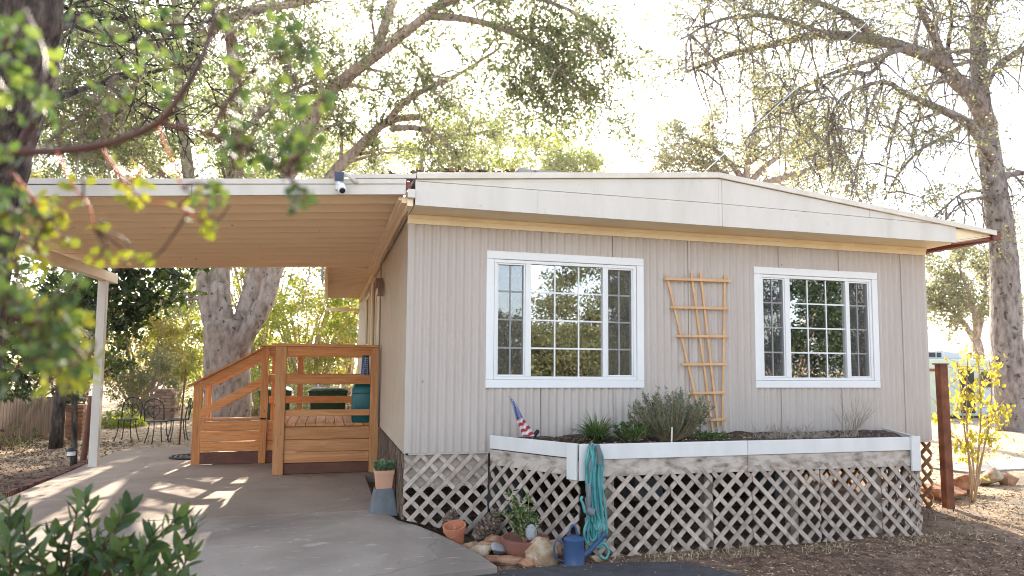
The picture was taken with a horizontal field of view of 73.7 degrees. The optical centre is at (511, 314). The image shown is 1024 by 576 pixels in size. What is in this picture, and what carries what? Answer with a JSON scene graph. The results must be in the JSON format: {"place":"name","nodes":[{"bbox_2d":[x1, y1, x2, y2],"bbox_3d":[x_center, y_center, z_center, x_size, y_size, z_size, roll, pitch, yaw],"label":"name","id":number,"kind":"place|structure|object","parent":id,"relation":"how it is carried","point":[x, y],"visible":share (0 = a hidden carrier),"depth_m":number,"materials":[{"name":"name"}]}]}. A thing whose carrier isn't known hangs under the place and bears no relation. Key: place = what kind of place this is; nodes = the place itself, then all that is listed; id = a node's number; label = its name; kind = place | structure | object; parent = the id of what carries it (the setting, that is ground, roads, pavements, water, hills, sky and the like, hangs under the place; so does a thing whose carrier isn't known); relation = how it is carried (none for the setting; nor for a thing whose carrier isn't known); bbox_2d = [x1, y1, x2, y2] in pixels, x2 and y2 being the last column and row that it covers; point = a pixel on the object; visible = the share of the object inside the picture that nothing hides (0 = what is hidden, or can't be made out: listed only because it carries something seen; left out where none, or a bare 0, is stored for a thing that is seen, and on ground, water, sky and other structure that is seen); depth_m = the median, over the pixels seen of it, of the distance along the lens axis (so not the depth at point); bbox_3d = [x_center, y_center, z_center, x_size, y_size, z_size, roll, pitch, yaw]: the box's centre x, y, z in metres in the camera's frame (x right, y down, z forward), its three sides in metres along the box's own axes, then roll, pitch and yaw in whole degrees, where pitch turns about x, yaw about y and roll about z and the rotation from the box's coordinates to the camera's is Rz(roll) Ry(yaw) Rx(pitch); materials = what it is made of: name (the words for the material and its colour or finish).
{"place":"outdoors","nodes":[
{"label":"outdoors","id":0,"kind":"place"},
{"bbox_2d":[0,446,374,525],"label":"carport floor","id":1,"kind":"structure","parent":0,"point":[114,476],"depth_m":8.60,"materials":[{"name":"concrete"}]},
{"bbox_2d":[168,453,190,459],"bbox_3d":[-5.357,2.402,11.606,0.872,0.028,0.704,2,-5,-15],"label":"drain mat","id":2,"kind":"object","parent":1,"relation":"on","point":[182,456],"visible":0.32,"depth_m":11.42,"materials":[{"name":"rubber"}]},
{"bbox_2d":[14,171,415,466],"bbox_3d":[-3.848,0.520,8.755,4.420,3.495,5.932,2,-5,-15],"label":"carport","id":3,"kind":"object","parent":1,"relation":"on","point":[357,223],"visible":0.89,"depth_m":7.90,"materials":[{"name":"white paint"}]},
{"bbox_2d":[334,172,346,193],"bbox_3d":[-1.603,-1.234,6.383,0.114,0.226,0.132,2,-5,-15],"label":"security camera","id":4,"kind":"object","parent":3,"relation":"attached to","point":[340,187],"visible":1,"depth_m":6.38,"materials":[{"name":"white plastic"}]},
{"bbox_2d":[258,388,292,440],"bbox_3d":[-4.580,1.979,13.190,0.609,1.130,0.691,2,-5,-15],"label":"wheelie bin","id":5,"kind":"object","parent":1,"relation":"on","point":[289,391],"visible":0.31,"depth_m":12.92,"materials":[{"name":"black plastic"}]},
{"bbox_2d":[188,343,377,474],"bbox_3d":[-3.695,1.438,11.029,2.850,1.887,2.545,2,-5,-15],"label":"wooden porch","id":6,"kind":"object","parent":1,"relation":"on","point":[333,438],"visible":0.94,"depth_m":10.20,"materials":[{"name":"brown wood"}]},
{"bbox_2d":[351,384,369,421],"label":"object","id":7,"kind":"object","parent":6,"relation":"on","point":[360,397],"visible":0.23,"depth_m":10.33,"materials":[{"name":"teal plastic"}]},
{"bbox_2d":[361,355,369,374],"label":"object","id":8,"kind":"object","parent":6,"relation":"on","point":[365,368],"visible":1,"depth_m":10.19,"materials":[{"name":"blue"}]},
{"bbox_2d":[308,387,347,409],"bbox_3d":[-3.631,2.005,13.437,0.756,1.130,0.828,2,-5,-15],"label":"wheelie bin","id":9,"kind":"object","parent":1,"relation":"on","point":[327,391],"visible":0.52,"depth_m":13.13,"materials":[{"name":"green plastic"}]},
{"bbox_2d":[0,511,496,575],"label":"driveway","id":10,"kind":"structure","parent":0,"point":[323,544],"depth_m":6.13,"materials":[{"name":"concrete"}]},
{"bbox_2d":[369,486,397,515],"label":"concrete pier","id":11,"kind":"structure","parent":10,"relation":"on","point":[382,501],"depth_m":7.32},
{"bbox_2d":[372,458,396,488],"bbox_3d":[-1.389,1.721,7.451,0.268,0.316,0.283,2,-5,-15],"label":"square plant pot","id":12,"kind":"object","parent":11,"relation":"on","point":[384,470],"visible":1,"depth_m":7.36,"materials":[{"name":"ceramic"}]},
{"bbox_2d":[0,365,1023,575],"bbox_3d":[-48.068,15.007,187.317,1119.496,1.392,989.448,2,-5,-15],"label":"ground","id":13,"kind":"structure","parent":0,"point":[728,516],"depth_m":7.67,"materials":[{"name":"soil"}]},
{"bbox_2d":[0,423,41,452],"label":"weedy shrub","id":14,"kind":"object","parent":13,"relation":"on","point":[20,440],"visible":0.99,"depth_m":12.35,"materials":[{"name":"green plant"}]},
{"bbox_2d":[0,395,53,446],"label":"picket fence","id":15,"kind":"object","parent":13,"relation":"on","point":[36,413],"visible":0.69,"depth_m":14.12,"materials":[{"name":"wood"}]},
{"bbox_2d":[37,433,49,439],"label":"stacked stone","id":16,"kind":"object","parent":13,"relation":"on","point":[44,436],"visible":0.77,"depth_m":14.37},
{"bbox_2d":[0,460,87,499],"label":"brick edging","id":17,"kind":"object","parent":13,"relation":"on","point":[10,491],"visible":0.5,"depth_m":8.98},
{"bbox_2d":[0,439,142,497],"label":"bark mulch","id":18,"kind":"object","parent":13,"relation":"on","point":[45,465],"visible":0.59,"depth_m":11.40,"materials":[{"name":"wood"}]},
{"bbox_2d":[65,448,77,465],"bbox_3d":[-6.695,2.214,10.362,0.164,0.387,0.164,2,-5,-15],"label":"path light","id":19,"kind":"object","parent":13,"relation":"on","point":[71,452],"visible":0.98,"depth_m":10.34,"materials":[{"name":"black plastic"}]},
{"bbox_2d":[0,256,143,412],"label":"dark hedge","id":20,"kind":"object","parent":13,"relation":"on","point":[116,365],"visible":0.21,"depth_m":18.22,"materials":[{"name":"green plant"}]},
{"bbox_2d":[71,396,77,465],"bbox_3d":[-6.739,1.833,10.509,0.084,1.174,0.168,0,-4,6],"label":"stake","id":21,"kind":"object","parent":13,"relation":"on","point":[74,414],"visible":0.77,"depth_m":10.48,"materials":[{"name":"brown wood"}]},
{"bbox_2d":[64,404,86,440],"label":"brick pillar","id":22,"kind":"structure","parent":13,"relation":"on","point":[82,408],"depth_m":14.25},
{"bbox_2d":[80,396,91,461],"bbox_3d":[-6.864,1.883,11.021,0.240,1.158,0.096,-2,-5,32],"label":"stake","id":23,"kind":"object","parent":13,"relation":"on","point":[85,445],"visible":0.66,"depth_m":10.98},
{"bbox_2d":[0,483,206,575],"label":"broadleaf shrub","id":24,"kind":"object","parent":13,"relation":"on","point":[139,557],"visible":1,"depth_m":2.60,"materials":[{"name":"green plant"}]},
{"bbox_2d":[0,262,210,448],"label":"broadleaf tree","id":25,"kind":"object","parent":13,"relation":"on","point":[144,305],"visible":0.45,"depth_m":12.69,"materials":[{"name":"green plant"}]},
{"bbox_2d":[30,71,207,400],"bbox_3d":[-18.847,-3.552,29.627,9.439,14.635,7.008,0,-4,10],"label":"background tree","id":26,"kind":"object","parent":13,"relation":"on","point":[130,175],"visible":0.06,"depth_m":30.02,"materials":[{"name":"green plant"}]},
{"bbox_2d":[101,407,149,428],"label":"shrub","id":27,"kind":"object","parent":13,"relation":"on","point":[113,422],"visible":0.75,"depth_m":17.48,"materials":[{"name":"green plant"}]},
{"bbox_2d":[0,421,252,470],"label":"leaf litter","id":28,"kind":"object","parent":13,"relation":"on","point":[187,423],"visible":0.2,"depth_m":13.83,"materials":[{"name":"brown plant"}]},
{"bbox_2d":[113,397,142,441],"bbox_3d":[-8.132,2.203,14.445,0.426,0.915,0.445,1,-4,-5],"label":"wire chair","id":29,"kind":"object","parent":13,"relation":"on","point":[126,419],"visible":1,"depth_m":14.57,"materials":[{"name":"metal"}]},
{"bbox_2d":[82,288,202,414],"bbox_3d":[-11.851,1.019,22.047,3.738,4.485,2.862,4,-5,-35],"label":"golden shrub","id":30,"kind":"object","parent":13,"relation":"on","point":[161,326],"visible":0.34,"depth_m":22.06,"materials":[{"name":"green plant"}]},
{"bbox_2d":[103,345,193,417],"bbox_3d":[-10.915,2.042,20.509,2.789,2.327,2.020,2,-5,-15],"label":"grey shrub","id":31,"kind":"object","parent":13,"relation":"on","point":[143,377],"visible":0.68,"depth_m":20.38,"materials":[{"name":"brown plant"}]},
{"bbox_2d":[143,398,169,444],"bbox_3d":[-7.292,2.179,14.048,0.445,0.915,0.426,-3,-6,40],"label":"wire chair","id":32,"kind":"object","parent":13,"relation":"on","point":[161,421],"visible":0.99,"depth_m":14.11,"materials":[{"name":"metal"}]},
{"bbox_2d":[0,0,315,390],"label":"dark oak","id":33,"kind":"object","parent":13,"relation":"on","point":[40,12],"visible":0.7,"depth_m":5.77,"materials":[{"name":"green plant"}]},
{"bbox_2d":[149,388,179,419],"bbox_3d":[-9.964,2.575,19.582,0.668,0.912,0.500,2,-5,-15],"label":"brick grill","id":34,"kind":"object","parent":13,"relation":"on","point":[166,397],"visible":0.8,"depth_m":19.37,"materials":[{"name":"brick"}]},
{"bbox_2d":[130,268,202,410],"bbox_3d":[-11.755,0.503,24.026,2.903,5.801,3.124,2,-5,-15],"label":"golden shrub","id":35,"kind":"object","parent":13,"relation":"on","point":[180,371],"visible":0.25,"depth_m":23.81,"materials":[{"name":"green plant"}]},
{"bbox_2d":[0,2,338,402],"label":"tree","id":36,"kind":"object","parent":13,"relation":"on","point":[52,346],"visible":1,"depth_m":1.20,"materials":[{"name":"green plant"}]},
{"bbox_2d":[167,397,192,441],"bbox_3d":[-7.081,2.217,14.517,0.445,0.915,0.426,4,-5,-35],"label":"wire chair","id":37,"kind":"object","parent":13,"relation":"on","point":[188,410],"visible":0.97,"depth_m":14.52,"materials":[{"name":"metal"}]},
{"bbox_2d":[178,369,185,444],"bbox_3d":[-6.650,1.853,13.775,0.166,1.530,0.032,-3,-6,39],"label":"rusty rod","id":38,"kind":"object","parent":13,"relation":"on","point":[182,407],"visible":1,"depth_m":13.76,"materials":[{"name":"metal"}]},
{"bbox_2d":[133,268,303,393],"bbox_3d":[-13.852,0.619,32.042,7.991,6.912,4.844,2,-5,-15],"label":"golden shrub","id":39,"kind":"object","parent":13,"relation":"on","point":[255,344],"visible":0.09,"depth_m":31.73,"materials":[{"name":"yellow plant"}]},
{"bbox_2d":[175,364,313,415],"bbox_3d":[-8.490,2.474,21.910,4.239,1.906,2.524,2,-5,-15],"label":"shrub","id":40,"kind":"object","parent":13,"relation":"on","point":[255,410],"visible":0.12,"depth_m":21.93,"materials":[{"name":"green plant"}]},
{"bbox_2d":[165,49,369,398],"bbox_3d":[-12.187,-4.379,33.705,10.403,17.030,6.628,2,-5,-15],"label":"background tree","id":41,"kind":"object","parent":13,"relation":"on","point":[306,173],"visible":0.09,"depth_m":33.36,"materials":[{"name":"green plant"}]},
{"bbox_2d":[237,267,350,395],"bbox_3d":[-10.081,-0.422,33.014,6.918,9.051,4.643,1,-4,-4],"label":"golden shrub","id":42,"kind":"object","parent":13,"relation":"on","point":[310,295],"visible":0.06,"depth_m":32.22,"materials":[{"name":"yellow plant"}]},
{"bbox_2d":[257,267,363,409],"bbox_3d":[-7.283,0.538,24.882,4.291,5.945,3.509,2,-5,-15],"label":"golden shrub","id":43,"kind":"object","parent":13,"relation":"on","point":[341,318],"visible":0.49,"depth_m":24.60,"materials":[{"name":"green plant"}]},
{"bbox_2d":[286,384,352,409],"bbox_3d":[-4.545,2.459,19.608,4.035,1.350,0.040,2,-5,-15],"label":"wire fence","id":44,"kind":"object","parent":13,"relation":"on","point":[346,405],"depth_m":19.37,"materials":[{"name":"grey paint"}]},
{"bbox_2d":[303,298,364,408],"bbox_3d":[-6.302,1.366,27.157,3.946,4.905,3.655,2,-5,-15],"label":"golden shrub","id":45,"kind":"object","parent":13,"relation":"on","point":[347,386],"visible":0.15,"depth_m":26.63,"materials":[{"name":"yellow plant"}]},
{"bbox_2d":[30,0,667,430],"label":"oak tree","id":46,"kind":"object","parent":13,"relation":"on","point":[228,336],"visible":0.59,"depth_m":16.39,"materials":[{"name":"green plant"}]},
{"bbox_2d":[300,127,409,388],"bbox_3d":[-8.984,-2.917,37.299,6.450,14.892,5.324,-1,-5,17],"label":"background tree","id":47,"kind":"object","parent":13,"relation":"on","point":[381,164],"visible":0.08,"depth_m":37.16,"materials":[{"name":"plant"}]},
{"bbox_2d":[381,100,522,196],"bbox_3d":[-2.851,-3.121,32.391,6.879,14.704,5.513,2,-5,-15],"label":"background tree","id":48,"kind":"object","parent":13,"relation":"on","point":[414,166],"visible":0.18,"depth_m":32.30,"materials":[{"name":"green plant"}]},
{"bbox_2d":[442,520,465,544],"bbox_3d":[-0.556,2.114,6.584,0.232,0.228,0.231,2,-5,-15],"label":"terracotta pot","id":49,"kind":"object","parent":13,"relation":"on","point":[454,530],"visible":0.84,"depth_m":6.55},
{"bbox_2d":[442,508,459,525],"bbox_3d":[-0.609,2.060,6.801,0.177,0.276,0.178,2,-5,-15],"label":"pine cone","id":50,"kind":"object","parent":49,"relation":"in","point":[451,514],"visible":0.52,"depth_m":6.79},
{"bbox_2d":[464,541,478,548],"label":"rock","id":51,"kind":"object","parent":13,"relation":"on","point":[471,544],"visible":0.35,"depth_m":6.50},
{"bbox_2d":[470,544,491,555],"bbox_3d":[-0.288,2.201,6.360,0.251,0.122,0.161,4,-6,-39],"label":"rock","id":52,"kind":"object","parent":13,"relation":"on","point":[484,550],"visible":0.61,"depth_m":6.34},
{"bbox_2d":[477,540,501,551],"bbox_3d":[-0.202,2.188,6.464,0.251,0.099,0.155,0,-4,7],"label":"rock","id":53,"kind":"object","parent":52,"relation":"on","point":[485,542],"visible":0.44,"depth_m":6.43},
{"bbox_2d":[471,517,497,540],"bbox_3d":[-0.271,2.114,6.742,0.286,0.221,0.201,2,-5,-15],"label":"pine cone","id":54,"kind":"object","parent":13,"relation":"on","point":[479,532],"visible":0.95,"depth_m":6.69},
{"bbox_2d":[483,534,500,541],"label":"rock","id":55,"kind":"object","parent":13,"relation":"on","point":[493,537],"visible":0.29,"depth_m":6.56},
{"bbox_2d":[482,508,501,535],"bbox_3d":[-0.201,2.087,6.835,0.199,0.289,0.189,2,-5,-15],"label":"pine cone","id":56,"kind":"object","parent":13,"relation":"on","point":[496,511],"visible":0.52,"depth_m":6.82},
{"bbox_2d":[6,310,989,378],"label":"woods","id":57,"kind":"object","parent":13,"relation":"on","point":[964,353],"visible":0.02,"depth_m":64.87,"materials":[{"name":"green plant"}]},
{"bbox_2d":[491,542,505,553],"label":"rock","id":58,"kind":"object","parent":13,"relation":"on","point":[497,548],"visible":0.91,"depth_m":6.31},
{"bbox_2d":[484,555,524,564],"bbox_3d":[-0.064,2.191,6.064,0.440,0.114,0.168,2,-5,-15],"label":"rock","id":59,"kind":"object","parent":13,"relation":"on","point":[503,559],"visible":0.52,"depth_m":6.01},
{"bbox_2d":[494,485,548,556],"bbox_3d":[0.120,1.906,6.310,0.447,0.671,0.447,-4,-6,43],"label":"bowl planter","id":60,"kind":"object","parent":13,"relation":"on","point":[516,542],"visible":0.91,"depth_m":6.28,"materials":[{"name":"brown ceramic"}]},
{"bbox_2d":[526,524,536,540],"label":"rock","id":61,"kind":"object","parent":60,"relation":"in","point":[530,531],"visible":0.88,"depth_m":6.22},
{"bbox_2d":[516,556,534,567],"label":"rock","id":62,"kind":"object","parent":13,"relation":"on","point":[528,562],"visible":0.8,"depth_m":5.97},
{"bbox_2d":[470,114,589,171],"bbox_3d":[0.782,-3.131,35.664,7.094,15.274,5.497,2,-5,-15],"label":"background tree","id":63,"kind":"object","parent":13,"relation":"on","point":[522,158],"visible":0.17,"depth_m":35.01,"materials":[{"name":"green plant"}]},
{"bbox_2d":[525,536,557,566],"bbox_3d":[0.266,2.129,6.105,0.316,0.284,0.166,2,-5,-15],"label":"rock","id":64,"kind":"object","parent":13,"relation":"on","point":[539,550],"visible":0.67,"depth_m":6.05,"materials":[{"name":"stone"}]},
{"bbox_2d":[480,534,626,571],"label":"leaf litter","id":65,"kind":"object","parent":13,"relation":"on","point":[560,564],"visible":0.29,"depth_m":6.06,"materials":[{"name":"brown plant"}]},
{"bbox_2d":[550,539,561,557],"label":"rock","id":66,"kind":"object","parent":13,"relation":"on","point":[558,545],"visible":0.2,"depth_m":6.27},
{"bbox_2d":[533,143,624,310],"bbox_3d":[3.148,-2.162,33.361,4.537,13.018,4.620,2,-5,-15],"label":"background tree","id":67,"kind":"object","parent":13,"relation":"on","point":[572,163],"visible":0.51,"depth_m":33.04,"materials":[{"name":"green plant"}]},
{"bbox_2d":[553,524,606,565],"bbox_3d":[0.608,2.045,6.095,0.507,0.370,0.197,4,-5,-35],"label":"watering can","id":68,"kind":"object","parent":13,"relation":"on","point":[575,553],"visible":0.94,"depth_m":5.99,"materials":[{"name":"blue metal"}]},
{"bbox_2d":[589,555,604,561],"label":"rock","id":69,"kind":"object","parent":13,"relation":"on","point":[596,558],"visible":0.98,"depth_m":6.19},
{"bbox_2d":[475,562,742,575],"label":"road edge","id":70,"kind":"object","parent":13,"relation":"on","point":[648,568],"visible":1,"depth_m":5.81,"materials":[{"name":"concrete"}]},
{"bbox_2d":[324,172,1001,533],"bbox_3d":[0.554,0.850,13.323,8.215,3.982,12.400,2,-5,-15],"label":"mobile home","id":71,"kind":"object","parent":13,"relation":"on","point":[477,290],"visible":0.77,"depth_m":7.81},
{"bbox_2d":[321,267,323,285],"bbox_3d":[-3.626,-0.799,13.035,0.056,0.550,0.500,2,-5,-15],"label":"satellite dish","id":72,"kind":"object","parent":71,"relation":"attached to","point":[322,273],"visible":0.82,"depth_m":12.90,"materials":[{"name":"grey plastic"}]},
{"bbox_2d":[365,292,370,347],"bbox_3d":[-2.884,0.130,13.687,0.050,1.040,1.320,2,-5,-15],"label":"window","id":73,"kind":"structure","parent":71,"relation":"in","point":[368,299],"depth_m":13.68,"materials":[{"name":"beige paint"}]},
{"bbox_2d":[376,296,378,344],"bbox_3d":[-2.163,0.649,11.040,0.030,1.992,0.896,2,-5,-15],"label":"door","id":74,"kind":"structure","parent":71,"relation":"in","point":[377,311],"depth_m":11.19,"materials":[{"name":"paint"}]},
{"bbox_2d":[381,165,579,182],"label":"roof leaf litter","id":75,"kind":"object","parent":71,"relation":"on","point":[451,169],"visible":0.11,"depth_m":6.87,"materials":[{"name":"brown plant"}]},
{"bbox_2d":[515,168,558,171],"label":"roof panel","id":76,"kind":"structure","parent":71,"relation":"on","point":[524,170],"depth_m":7.17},
{"bbox_2d":[485,250,643,387],"bbox_3d":[0.578,0.096,7.541,1.822,1.607,0.218,2,-5,-15],"label":"window","id":77,"kind":"structure","parent":71,"relation":"in","point":[621,279],"depth_m":7.53,"materials":[{"name":"white plastic"}]},
{"bbox_2d":[665,272,730,429],"bbox_3d":[2.136,0.407,7.801,0.845,1.812,0.048,2,-5,-15],"label":"trellis","id":78,"kind":"object","parent":71,"relation":"attached to","point":[723,336],"visible":0.93,"depth_m":7.82,"materials":[{"name":"brown wood"}]},
{"bbox_2d":[704,0,889,171],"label":"service cable","id":79,"kind":"object","parent":71,"relation":"attached to","point":[795,88],"visible":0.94,"depth_m":14.64,"materials":[{"name":"grey paint"}]},
{"bbox_2d":[753,266,880,387],"bbox_3d":[3.695,0.196,8.382,1.775,1.586,0.218,2,-5,-15],"label":"window","id":80,"kind":"structure","parent":71,"relation":"in","point":[858,292],"depth_m":8.37,"materials":[{"name":"white plastic"}]},
{"bbox_2d":[489,428,923,556],"bbox_3d":[2.315,1.794,7.212,5.004,1.096,1.090,2,-5,-15],"label":"raised planter","id":81,"kind":"object","parent":13,"relation":"on","point":[790,461],"visible":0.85,"depth_m":6.80,"materials":[{"name":"white paint"}]},
{"bbox_2d":[509,396,533,436],"bbox_3d":[0.094,1.024,6.894,0.262,0.419,0.059,2,-5,-15],"label":"flag","id":82,"kind":"object","parent":81,"relation":"on","point":[525,429],"visible":1,"depth_m":6.89,"materials":[{"name":"fabric"}]},
{"bbox_2d":[580,444,609,559],"bbox_3d":[0.742,1.706,6.218,0.307,1.042,0.124,4,-5,-37],"label":"garden hose","id":83,"kind":"object","parent":81,"relation":"hanging from","point":[593,511],"visible":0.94,"depth_m":6.22,"materials":[{"name":"teal plastic"}]},
{"bbox_2d":[558,410,636,442],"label":"grass tuft","id":84,"kind":"object","parent":81,"relation":"on","point":[596,432],"visible":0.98,"depth_m":6.80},
{"bbox_2d":[613,420,653,441],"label":"rosemary bush","id":85,"kind":"object","parent":81,"relation":"in","point":[640,431],"visible":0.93,"depth_m":6.89,"materials":[{"name":"green plant"}]},
{"bbox_2d":[627,385,715,440],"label":"rosemary bush","id":86,"kind":"object","parent":81,"relation":"on","point":[677,419],"visible":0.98,"depth_m":7.02,"materials":[{"name":"green plant"}]},
{"bbox_2d":[689,429,728,440],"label":"ground cover plant","id":87,"kind":"object","parent":81,"relation":"on","point":[705,435],"visible":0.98,"depth_m":7.18,"materials":[{"name":"green plant"}]},
{"bbox_2d":[543,429,905,443],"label":"leaf litter","id":88,"kind":"object","parent":81,"relation":"on","point":[690,436],"visible":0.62,"depth_m":7.19,"materials":[{"name":"brown plant"}]},
{"bbox_2d":[743,421,826,439],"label":"dry plant","id":89,"kind":"object","parent":81,"relation":"in","point":[776,432],"visible":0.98,"depth_m":7.42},
{"bbox_2d":[800,425,859,437],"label":"dry plant","id":90,"kind":"object","parent":81,"relation":"in","point":[829,436],"visible":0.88,"depth_m":7.61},
{"bbox_2d":[827,395,880,435],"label":"dry plant","id":91,"kind":"object","parent":81,"relation":"in","point":[861,421],"visible":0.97,"depth_m":7.82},
{"bbox_2d":[592,54,878,202],"bbox_3d":[9.386,-3.105,26.796,12.204,13.955,6.200,1,-4,-3],"label":"oak tree","id":92,"kind":"object","parent":13,"relation":"on","point":[704,161],"visible":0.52,"depth_m":27.05,"materials":[{"name":"green plant"}]},
{"bbox_2d":[602,485,1023,575],"bbox_3d":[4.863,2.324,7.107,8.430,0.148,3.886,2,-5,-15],"label":"bark mulch","id":93,"kind":"object","parent":13,"relation":"on","point":[981,520],"visible":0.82,"depth_m":6.51,"materials":[{"name":"plant"}]},
{"bbox_2d":[615,0,1023,431],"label":"oak tree","id":94,"kind":"object","parent":13,"relation":"on","point":[981,128],"visible":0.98,"depth_m":17.79,"materials":[{"name":"grey plant"}]},
{"bbox_2d":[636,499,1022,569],"bbox_3d":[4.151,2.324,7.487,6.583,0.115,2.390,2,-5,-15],"label":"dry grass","id":95,"kind":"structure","parent":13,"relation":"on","point":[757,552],"depth_m":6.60,"materials":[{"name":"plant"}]},
{"bbox_2d":[817,433,1023,523],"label":"leaf litter","id":96,"kind":"object","parent":13,"relation":"on","point":[979,488],"visible":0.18,"depth_m":10.97,"materials":[{"name":"brown plant"}]},
{"bbox_2d":[932,363,954,508],"bbox_3d":[5.520,1.591,8.722,0.165,1.941,0.120,2,-5,-15],"label":"wooden post","id":97,"kind":"object","parent":13,"relation":"on","point":[944,437],"visible":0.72,"depth_m":8.70,"materials":[{"name":"wood"}]},
{"bbox_2d":[920,483,966,500],"bbox_3d":[5.888,2.434,9.329,0.706,0.272,0.486,2,-5,-15],"label":"boulder","id":98,"kind":"object","parent":13,"relation":"on","point":[936,492],"visible":0.4,"depth_m":9.18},
{"bbox_2d":[940,473,980,494],"bbox_3d":[6.412,2.435,9.730,0.610,0.359,0.372,2,-5,-15],"label":"boulder","id":99,"kind":"object","parent":13,"relation":"on","point":[962,482],"visible":0.44,"depth_m":9.59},
{"bbox_2d":[929,351,993,418],"bbox_3d":[16.311,2.864,26.149,3.900,2.960,2.235,0,-4,0],"label":"travel trailer","id":100,"kind":"object","parent":13,"relation":"on","point":[936,356],"visible":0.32,"depth_m":25.09,"materials":[{"name":"white paint"}]},
{"bbox_2d":[930,343,1015,502],"bbox_3d":[6.191,1.458,9.286,1.081,2.167,1.090,-3,-6,37],"label":"yellow sapling","id":101,"kind":"object","parent":13,"relation":"on","point":[968,445],"visible":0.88,"depth_m":9.09,"materials":[{"name":"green plant"}]},
{"bbox_2d":[925,218,1023,358],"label":"oak tree","id":102,"kind":"object","parent":13,"relation":"on","point":[947,296],"visible":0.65,"depth_m":29.66,"materials":[{"name":"green plant"}]},
{"bbox_2d":[980,468,1003,484],"bbox_3d":[7.367,2.499,10.516,0.523,0.297,0.302,2,-5,-15],"label":"boulder","id":103,"kind":"object","parent":13,"relation":"on","point":[993,475],"visible":0.86,"depth_m":10.39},
{"bbox_2d":[972,198,1023,340],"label":"distant tree","id":104,"kind":"object","parent":13,"relation":"on","point":[1017,223],"visible":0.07,"depth_m":36.01,"materials":[{"name":"plant"}]},
{"bbox_2d":[999,472,1019,485],"bbox_3d":[7.668,2.551,10.540,0.328,0.237,0.215,2,-5,-15],"label":"boulder","id":105,"kind":"object","parent":13,"relation":"on","point":[1009,479],"visible":0.66,"depth_m":10.45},
{"bbox_2d":[8,0,1023,365],"label":"sky","id":106,"kind":"structure","parent":0,"point":[632,20],"materials":[{"name":"white"}]},
{"bbox_2d":[933,458,1023,473],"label":"path","id":107,"kind":"structure","parent":0,"point":[1002,465],"depth_m":12.30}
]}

